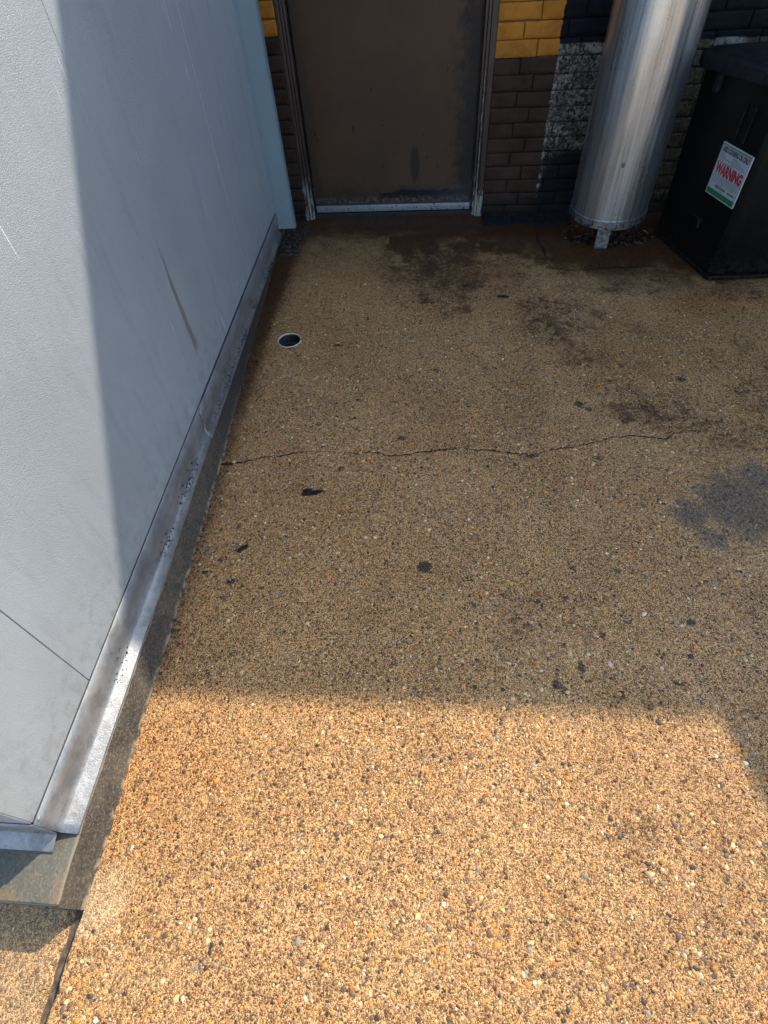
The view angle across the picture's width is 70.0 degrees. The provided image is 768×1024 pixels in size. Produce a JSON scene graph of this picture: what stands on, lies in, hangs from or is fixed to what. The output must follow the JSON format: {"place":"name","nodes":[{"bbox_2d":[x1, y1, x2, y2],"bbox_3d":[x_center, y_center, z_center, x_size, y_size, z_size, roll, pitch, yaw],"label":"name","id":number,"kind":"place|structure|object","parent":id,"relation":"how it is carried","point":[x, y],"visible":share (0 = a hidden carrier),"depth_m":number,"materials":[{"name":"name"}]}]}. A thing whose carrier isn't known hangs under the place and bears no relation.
{"place":"outdoors","nodes":[
{"label":"outdoors","id":0,"kind":"place"},
{"bbox_2d":[0,904,76,1023],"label":"pavement","id":1,"kind":"structure","parent":0,"point":[33,940],"depth_m":1.18,"materials":[{"name":"brown gravel"}]},
{"bbox_2d":[46,212,767,1023],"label":"ground","id":2,"kind":"structure","parent":0,"point":[352,256],"depth_m":1.53,"materials":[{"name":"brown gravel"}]},
{"bbox_2d":[40,910,82,1023],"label":"pavement joint","id":3,"kind":"object","parent":2,"relation":"on","point":[53,993],"visible":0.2,"depth_m":1.18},
{"bbox_2d":[0,229,286,909],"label":"kerb","id":4,"kind":"structure","parent":2,"relation":"on","point":[62,874],"depth_m":1.38,"materials":[{"name":"concrete"}]},
{"bbox_2d":[0,0,296,851],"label":"walk in cooler","id":5,"kind":"object","parent":4,"relation":"on","point":[146,208],"visible":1,"depth_m":1.36,"materials":[{"name":"grey metal"}]},
{"bbox_2d":[114,225,310,682],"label":"dirt crumbs","id":6,"kind":"object","parent":2,"relation":"on","point":[288,246],"visible":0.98,"depth_m":2.35,"materials":[{"name":"brown soil"}]},
{"bbox_2d":[237,545,247,552],"bbox_3d":[-0.465,0.120,1.804,0.041,0.006,0.014,-38,59,-23],"label":"tar flake","id":7,"kind":"object","parent":2,"relation":"on","point":[242,548],"visible":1,"depth_m":1.80,"materials":[{"name":"black asphalt"}]},
{"bbox_2d":[277,333,300,347],"bbox_3d":[-0.428,-0.727,2.591,0.111,0.202,0.111,1,52,4],"label":"floor drain","id":8,"kind":"object","parent":2,"relation":"in","point":[288,341],"visible":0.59,"depth_m":2.55,"materials":[{"name":"black plastic"}]},
{"bbox_2d":[301,488,324,495],"bbox_3d":[-0.249,-0.071,1.939,0.090,0.006,0.035,1,52,4],"label":"tar flake","id":9,"kind":"object","parent":2,"relation":"on","point":[307,492],"visible":1,"depth_m":1.94,"materials":[{"name":"black asphalt"}]},
{"bbox_2d":[497,295,508,297],"bbox_3d":[0.573,-1.038,2.641,0.061,0.007,0.024,1,52,4],"label":"tar flake","id":10,"kind":"object","parent":2,"relation":"on","point":[502,296],"visible":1,"depth_m":2.64,"materials":[{"name":"black asphalt"}]},
{"bbox_2d":[258,0,767,225],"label":"brick building","id":11,"kind":"structure","parent":2,"relation":"on","point":[390,108],"depth_m":2.83,"materials":[{"name":"brick"}]},
{"bbox_2d":[288,0,483,212],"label":"door","id":12,"kind":"structure","parent":11,"relation":"in","point":[388,88],"depth_m":2.85,"materials":[{"name":"brown metal"}]},
{"bbox_2d":[569,0,711,247],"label":"exhaust duct","id":13,"kind":"object","parent":11,"relation":"attached to","point":[648,53],"visible":1,"depth_m":2.42,"materials":[{"name":"metal"}]},
{"bbox_2d":[567,228,647,245],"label":"dry leaves","id":14,"kind":"object","parent":2,"relation":"on","point":[626,244],"visible":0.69,"depth_m":3.04,"materials":[{"name":"brown plant"}]},
{"bbox_2d":[655,41,767,279],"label":"used oil bin","id":15,"kind":"object","parent":2,"relation":"on","point":[713,223],"visible":1,"depth_m":2.44,"materials":[{"name":"black paint"}]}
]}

